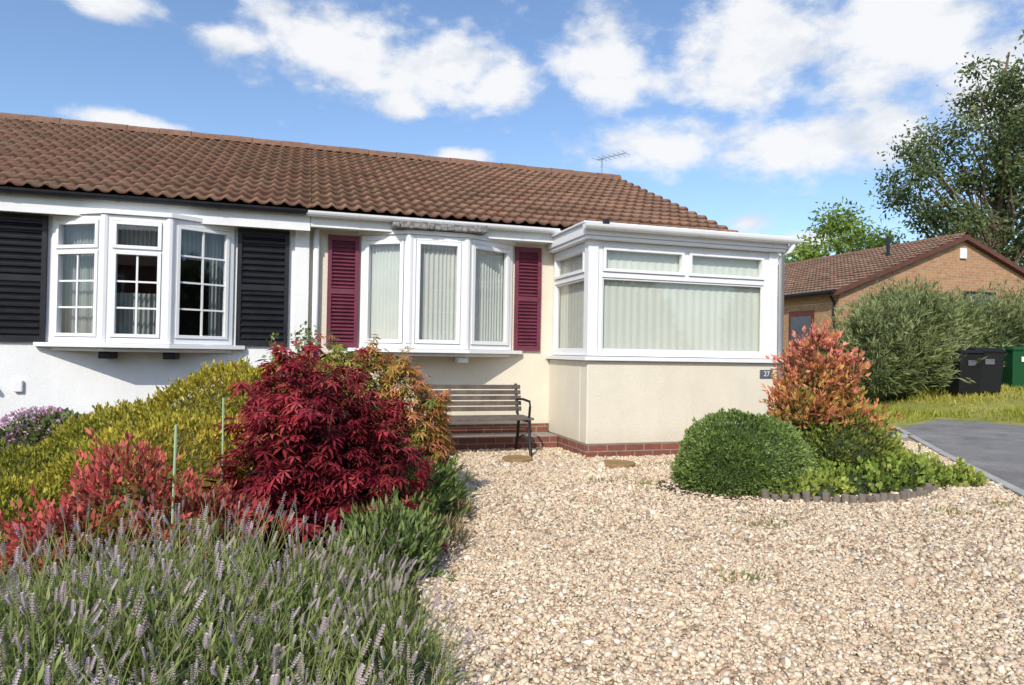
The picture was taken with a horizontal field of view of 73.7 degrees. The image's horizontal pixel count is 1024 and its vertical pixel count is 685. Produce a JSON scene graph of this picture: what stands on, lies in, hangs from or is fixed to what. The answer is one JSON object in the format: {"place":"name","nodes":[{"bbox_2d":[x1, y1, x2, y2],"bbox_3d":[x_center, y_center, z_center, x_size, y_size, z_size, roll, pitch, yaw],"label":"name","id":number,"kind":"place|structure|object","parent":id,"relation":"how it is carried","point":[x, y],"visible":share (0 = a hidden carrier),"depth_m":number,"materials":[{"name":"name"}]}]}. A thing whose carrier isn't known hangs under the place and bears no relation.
{"place":"outdoors","nodes":[
{"label":"outdoors","id":0,"kind":"place"},
{"bbox_2d":[8,503,429,684],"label":"flower bed soil","id":1,"kind":"structure","parent":0,"point":[412,593],"depth_m":3.35,"materials":[{"name":"brown soil"}]},
{"bbox_2d":[0,405,96,459],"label":"flowering shrub","id":2,"kind":"object","parent":1,"relation":"on","point":[29,427],"visible":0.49,"depth_m":5.33,"materials":[{"name":"purple plant"}]},
{"bbox_2d":[0,426,273,576],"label":"coral shrub","id":3,"kind":"object","parent":1,"relation":"on","point":[114,499],"visible":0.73,"depth_m":3.18,"materials":[{"name":"red foliage"},{"name":"green foliage"}]},
{"bbox_2d":[170,424,176,574],"bbox_3d":[-1.553,0.772,3.126,0.020,0.790,0.012,1,-1,-17],"label":"plant stake","id":4,"kind":"object","parent":1,"relation":"on","point":[174,472],"visible":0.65,"depth_m":3.12,"materials":[{"name":"green plastic"}]},
{"bbox_2d":[0,352,393,586],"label":"golden heather","id":5,"kind":"object","parent":1,"relation":"on","point":[45,468],"visible":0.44,"depth_m":4.25,"materials":[{"name":"yellow plant"}]},
{"bbox_2d":[221,398,223,546],"bbox_3d":[-1.651,0.746,3.891,0.012,0.860,0.033,2,-1,-44],"label":"plant stake","id":6,"kind":"object","parent":1,"relation":"on","point":[222,470],"visible":0.55,"depth_m":3.90,"materials":[{"name":"green plastic"}]},
{"bbox_2d":[0,490,508,684],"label":"lavender","id":7,"kind":"object","parent":1,"relation":"on","point":[185,623],"visible":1,"depth_m":2.20,"materials":[{"name":"green plant"}]},
{"bbox_2d":[261,321,339,362],"bbox_3d":[-1.867,0.509,6.082,0.533,1.388,0.716,1,-1,27],"label":"rose shrub","id":8,"kind":"object","parent":1,"relation":"on","point":[304,339],"visible":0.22,"depth_m":5.99,"materials":[{"name":"green plant"}]},
{"bbox_2d":[201,334,448,562],"bbox_3d":[-1.093,0.646,3.993,1.360,1.400,1.234,1,-1,-17],"label":"japanese maple","id":9,"kind":"object","parent":1,"relation":"on","point":[314,455],"visible":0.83,"depth_m":3.80,"materials":[{"name":"red plant"}]},
{"bbox_2d":[310,332,462,470],"bbox_3d":[-0.956,0.500,5.025,1.243,1.153,1.007,1,-1,-17],"label":"orange maple","id":10,"kind":"object","parent":1,"relation":"on","point":[435,408],"visible":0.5,"depth_m":4.85,"materials":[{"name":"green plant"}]},
{"bbox_2d":[317,427,478,589],"bbox_3d":[-0.620,0.948,4.212,0.940,0.713,2.385,1,-1,-8],"label":"edging shrub","id":11,"kind":"object","parent":1,"relation":"on","point":[411,526],"visible":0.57,"depth_m":3.51,"materials":[{"name":"green plant"}]},
{"bbox_2d":[433,485,479,554],"bbox_3d":[-0.442,1.122,4.394,0.503,0.285,1.304,1,-1,-4],"label":"dry grass tuft","id":12,"kind":"object","parent":1,"relation":"on","point":[451,525],"visible":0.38,"depth_m":4.05,"materials":[{"name":"green plant"}]},
{"bbox_2d":[0,0,1023,270],"label":"sky","id":13,"kind":"structure","parent":0,"point":[743,115],"materials":[{"name":"blue"}]},
{"bbox_2d":[414,437,1023,684],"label":"gravel","id":14,"kind":"structure","parent":0,"point":[599,670],"depth_m":3.34,"materials":[{"name":"beige gravel"}]},
{"bbox_2d":[416,383,533,456],"bbox_3d":[-0.412,0.859,7.545,1.220,0.790,0.640,1,-1,-17],"label":"garden bench","id":15,"kind":"object","parent":14,"relation":"on","point":[517,408],"visible":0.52,"depth_m":7.78,"materials":[{"name":"brown wood"}]},
{"bbox_2d":[502,455,532,462],"bbox_3d":[0.058,1.229,7.181,0.320,0.045,0.320,1,-1,-17],"label":"stepping stone","id":16,"kind":"object","parent":14,"relation":"on","point":[516,458],"visible":0.78,"depth_m":7.10,"materials":[{"name":"beige stone"}]},
{"bbox_2d":[602,459,635,467],"bbox_3d":[1.081,1.244,6.982,0.360,0.045,0.360,1,-1,-17],"label":"stepping stone","id":17,"kind":"object","parent":14,"relation":"on","point":[614,463],"visible":0.77,"depth_m":6.89,"materials":[{"name":"beige stone"}]},
{"bbox_2d":[456,459,985,590],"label":"fallen leaves","id":18,"kind":"object","parent":14,"relation":"on","point":[635,519],"visible":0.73,"depth_m":4.85,"materials":[{"name":"brown plant"}]},
{"bbox_2d":[656,478,948,500],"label":"shrub bed soil","id":19,"kind":"object","parent":14,"relation":"on","point":[688,492],"visible":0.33,"depth_m":5.64,"materials":[{"name":"brown soil"}]},
{"bbox_2d":[668,407,818,496],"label":"hebe dome","id":20,"kind":"structure","parent":19,"relation":"on","point":[745,454],"depth_m":5.70,"materials":[{"name":"green plant"}]},
{"bbox_2d":[758,317,907,467],"bbox_3d":[3.074,0.531,6.637,1.283,1.570,1.199,1,-1,-17],"label":"orange spirea","id":21,"kind":"object","parent":19,"relation":"on","point":[840,434],"visible":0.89,"depth_m":6.44,"materials":[{"name":"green plant"}]},
{"bbox_2d":[766,431,988,497],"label":"ground cover plants","id":22,"kind":"object","parent":19,"relation":"on","point":[913,471],"visible":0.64,"depth_m":5.91,"materials":[{"name":"green plant"}]},
{"bbox_2d":[886,431,910,436],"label":"paving slabs","id":23,"kind":"structure","parent":14,"relation":"on","point":[904,435],"depth_m":10.09,"materials":[{"name":"concrete"}]},
{"bbox_2d":[548,381,1023,432],"bbox_3d":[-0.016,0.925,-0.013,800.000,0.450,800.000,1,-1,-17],"label":"ground","id":24,"kind":"structure","parent":0,"point":[944,406],"depth_m":14.16,"materials":[{"name":"green plant"}]},
{"bbox_2d":[0,112,310,429],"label":"bungalow","id":25,"kind":"object","parent":24,"relation":"on","point":[139,262],"visible":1,"depth_m":7.25,"materials":[{"name":"roof tile"},{"name":"white painted render"},{"name":"white upvc"}]},
{"bbox_2d":[33,208,244,352],"bbox_3d":[-3.830,-0.616,7.061,2.000,1.425,0.454,1,-1,-17],"label":"bay window frame","id":26,"kind":"structure","parent":25,"relation":"in","point":[106,249],"depth_m":6.95,"materials":[{"name":"white plastic"}]},
{"bbox_2d":[308,144,800,457],"bbox_3d":[-0.475,-1.217,11.688,5.834,5.044,9.189,1,-1,-17],"label":"bungalow","id":27,"kind":"object","parent":24,"relation":"on","point":[643,322],"visible":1,"depth_m":8.00,"materials":[{"name":"beige paint"}]},
{"bbox_2d":[347,229,521,356],"bbox_3d":[-0.828,-0.555,8.032,2.110,1.435,0.456,1,-1,-17],"label":"bay window frame","id":28,"kind":"structure","parent":27,"relation":"in","point":[410,241],"depth_m":7.91,"materials":[{"name":"white plastic"}]},
{"bbox_2d":[546,240,782,362],"bbox_3d":[1.849,-0.437,8.401,2.570,1.327,1.258,1,-1,-17],"label":"porch window frame","id":29,"kind":"structure","parent":27,"relation":"in","point":[594,271],"depth_m":7.88,"materials":[{"name":"white plastic"}]},
{"bbox_2d":[510,460,1021,584],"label":"gravel weeds","id":30,"kind":"object","parent":24,"relation":"on","point":[771,521],"visible":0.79,"depth_m":4.67,"materials":[{"name":"green plant"}]},
{"bbox_2d":[761,483,937,503],"bbox_3d":[2.894,1.236,5.579,1.822,0.095,0.345,1,-1,-17],"label":"log edging","id":31,"kind":"object","parent":24,"relation":"on","point":[906,494],"visible":0.79,"depth_m":5.41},
{"bbox_2d":[778,196,929,263],"bbox_3d":[17.375,-3.013,36.898,7.421,9.264,6.985,1,-1,-17],"label":"ash tree","id":32,"kind":"object","parent":24,"relation":"on","point":[858,236],"visible":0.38,"depth_m":35.90,"materials":[{"name":"green plant"}]},
{"bbox_2d":[742,232,1023,378],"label":"brick bungalow","id":33,"kind":"object","parent":24,"relation":"on","point":[817,289],"visible":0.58,"depth_m":19.33,"materials":[{"name":"tile"}]},
{"bbox_2d":[788,310,813,378],"bbox_3d":[8.186,0.163,19.340,0.028,2.100,1.000,1,-1,-17],"label":"side door","id":34,"kind":"structure","parent":33,"relation":"in","point":[799,313],"depth_m":19.45,"materials":[{"name":"brown wood"}]},
{"bbox_2d":[963,291,995,299],"bbox_3d":[13.315,-0.946,19.460,1.200,1.000,0.070,1,-1,-17],"label":"window frame","id":35,"kind":"structure","parent":33,"relation":"in","point":[974,292],"depth_m":19.37,"materials":[{"name":"white paint"}]},
{"bbox_2d":[966,293,993,304],"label":"window glass","id":36,"kind":"structure","parent":33,"relation":"in","point":[966,293],"depth_m":19.47,"materials":[{"name":"glass"}]},
{"bbox_2d":[819,270,1016,402],"bbox_3d":[9.461,-0.165,16.479,6.286,3.318,3.683,2,-1,-39],"label":"willow shrub","id":37,"kind":"object","parent":24,"relation":"on","point":[901,338],"visible":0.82,"depth_m":15.15,"materials":[{"name":"green plant"}]},
{"bbox_2d":[864,29,1023,267],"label":"eucalyptus tree","id":38,"kind":"object","parent":24,"relation":"on","point":[995,230],"visible":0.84,"depth_m":29.73,"materials":[{"name":"green plant"}]},
{"bbox_2d":[894,427,1023,496],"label":"path edging","id":39,"kind":"object","parent":24,"relation":"on","point":[1011,487],"visible":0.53,"depth_m":7.39,"materials":[{"name":"concrete"}]},
{"bbox_2d":[936,348,984,394],"bbox_3d":[10.117,0.665,15.451,0.615,1.057,0.833,1,-1,-7],"label":"wheelie bin","id":40,"kind":"object","parent":24,"relation":"on","point":[967,369],"visible":0.55,"depth_m":15.12,"materials":[{"name":"plastic"}]},
{"bbox_2d":[940,278,1023,349],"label":"willow shrub","id":41,"kind":"object","parent":24,"relation":"on","point":[1011,309],"visible":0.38,"depth_m":17.07,"materials":[{"name":"green plant"}]},
{"bbox_2d":[966,347,1006,392],"bbox_3d":[10.666,0.640,15.459,0.615,1.057,0.833,1,-1,15],"label":"wheelie bin","id":42,"kind":"object","parent":24,"relation":"on","point":[992,372],"visible":0.56,"depth_m":15.12,"materials":[{"name":"plastic"}]},
{"bbox_2d":[995,346,1023,389],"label":"wheelie bin","id":43,"kind":"object","parent":24,"relation":"on","point":[1013,371],"visible":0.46,"depth_m":16.05,"materials":[{"name":"plastic"}]},
{"bbox_2d":[901,419,1023,489],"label":"driveway","id":44,"kind":"structure","parent":0,"point":[996,449],"depth_m":9.39,"materials":[{"name":"grey asphalt"}]}
]}

